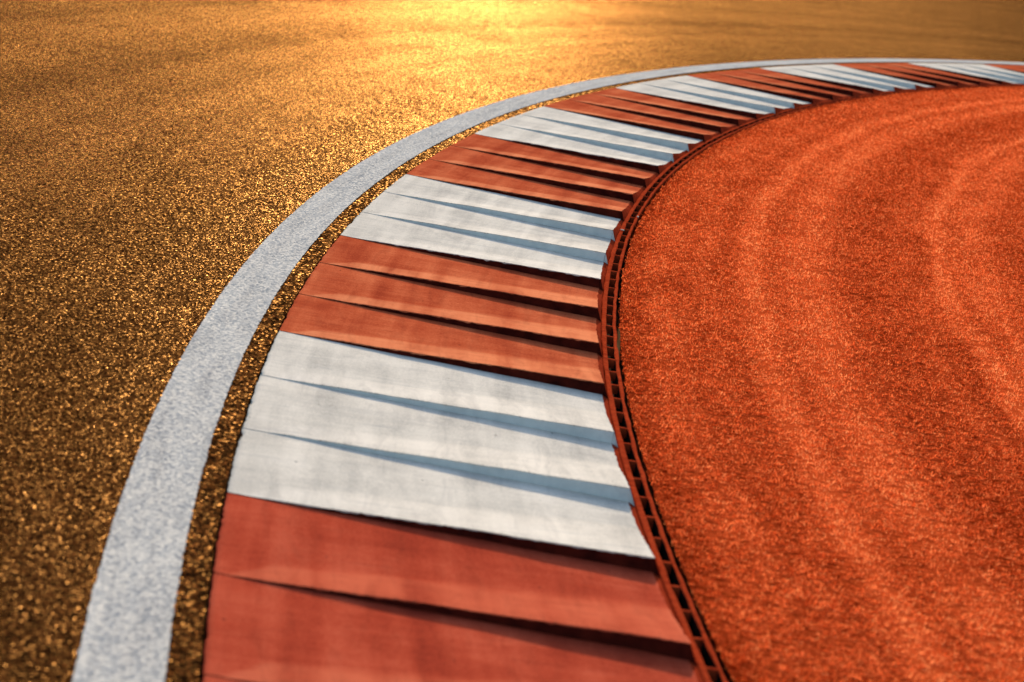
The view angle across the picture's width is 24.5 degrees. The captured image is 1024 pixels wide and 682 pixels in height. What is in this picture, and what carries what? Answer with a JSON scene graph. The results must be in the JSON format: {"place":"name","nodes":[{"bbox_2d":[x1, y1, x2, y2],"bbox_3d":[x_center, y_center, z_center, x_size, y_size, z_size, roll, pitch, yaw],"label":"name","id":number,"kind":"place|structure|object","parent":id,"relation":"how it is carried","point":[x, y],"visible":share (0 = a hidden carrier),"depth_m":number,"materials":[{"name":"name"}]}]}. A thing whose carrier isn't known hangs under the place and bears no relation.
{"place":"outdoors","nodes":[
{"label":"outdoors","id":0,"kind":"place"},
{"bbox_2d":[199,131,719,681],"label":"kerb bedding","id":1,"kind":"object","parent":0,"point":[243,425],"visible":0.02,"depth_m":7.47,"materials":[{"name":"concrete"}]},
{"bbox_2d":[227,331,659,576],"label":"kerb block","id":2,"kind":"structure","parent":1,"relation":"on","point":[350,430],"depth_m":7.43,"materials":[{"name":"white paint"}]},
{"bbox_2d":[279,235,607,398],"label":"kerb block","id":3,"kind":"structure","parent":1,"relation":"on","point":[423,305],"depth_m":9.50,"materials":[{"name":"red paint"}]},
{"bbox_2d":[200,492,702,681],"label":"kerb block","id":4,"kind":"structure","parent":1,"relation":"on","point":[300,594],"depth_m":6.00,"materials":[{"name":"red paint"}]},
{"bbox_2d":[340,174,623,290],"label":"kerb block","id":5,"kind":"structure","parent":1,"relation":"on","point":[434,217],"depth_m":11.55,"materials":[{"name":"white paint"}]},
{"bbox_2d":[407,134,658,231],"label":"kerb block","id":6,"kind":"structure","parent":1,"relation":"on","point":[529,172],"depth_m":13.59,"materials":[{"name":"red paint"}]},
{"bbox_2d":[475,106,703,176],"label":"kerb block","id":7,"kind":"structure","parent":1,"relation":"on","point":[572,133],"depth_m":15.61,"materials":[{"name":"white paint"}]},
{"bbox_2d":[545,88,755,141],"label":"kerb block","id":8,"kind":"structure","parent":1,"relation":"on","point":[704,124],"depth_m":17.60,"materials":[{"name":"red paint"}]},
{"bbox_2d":[616,76,811,119],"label":"kerb block","id":9,"kind":"structure","parent":1,"relation":"on","point":[721,97],"depth_m":19.56,"materials":[{"name":"white paint"}]},
{"bbox_2d":[687,68,872,106],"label":"kerb block","id":10,"kind":"structure","parent":1,"relation":"on","point":[785,85],"depth_m":21.48,"materials":[{"name":"red paint"}]},
{"bbox_2d":[601,84,1023,681],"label":"slot drain","id":11,"kind":"object","parent":1,"relation":"on","point":[683,608],"visible":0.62,"depth_m":8.33,"materials":[{"name":"brown metal"}]},
{"bbox_2d":[761,64,935,93],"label":"kerb block","id":12,"kind":"structure","parent":1,"relation":"on","point":[856,79],"depth_m":23.35,"materials":[{"name":"white paint"}]},
{"bbox_2d":[834,63,1001,87],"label":"kerb block","id":13,"kind":"structure","parent":1,"relation":"on","point":[921,75],"depth_m":25.16,"materials":[{"name":"red paint"}]},
{"bbox_2d":[909,63,1023,84],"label":"kerb block","id":14,"kind":"structure","parent":1,"relation":"on","point":[993,74],"depth_m":26.75,"materials":[{"name":"white paint"}]},
{"bbox_2d":[983,64,1023,73],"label":"kerb block","id":15,"kind":"structure","parent":1,"relation":"on","point":[1018,68],"depth_m":28.40,"materials":[{"name":"red paint"}]},
{"bbox_2d":[0,0,1023,681],"bbox_3d":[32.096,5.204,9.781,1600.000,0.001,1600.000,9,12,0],"label":"asphalt track","id":16,"kind":"structure","parent":0,"point":[168,168],"depth_m":13.23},
{"bbox_2d":[72,58,1023,681],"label":"white edge line","id":17,"kind":"object","parent":16,"relation":"on","point":[128,622],"visible":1,"depth_m":7.29,"materials":[{"name":"paint"}]},
{"bbox_2d":[165,62,1023,681],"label":"asphalt verge","id":18,"kind":"structure","parent":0,"point":[185,644],"depth_m":7.39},
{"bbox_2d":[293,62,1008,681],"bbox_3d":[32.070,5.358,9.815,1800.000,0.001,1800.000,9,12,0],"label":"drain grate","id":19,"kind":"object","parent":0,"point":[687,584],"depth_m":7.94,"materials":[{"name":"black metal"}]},
{"bbox_2d":[618,86,1023,681],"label":"turf ground","id":20,"kind":"structure","parent":0,"point":[979,583],"depth_m":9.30,"materials":[{"name":"plastic"}]}
]}

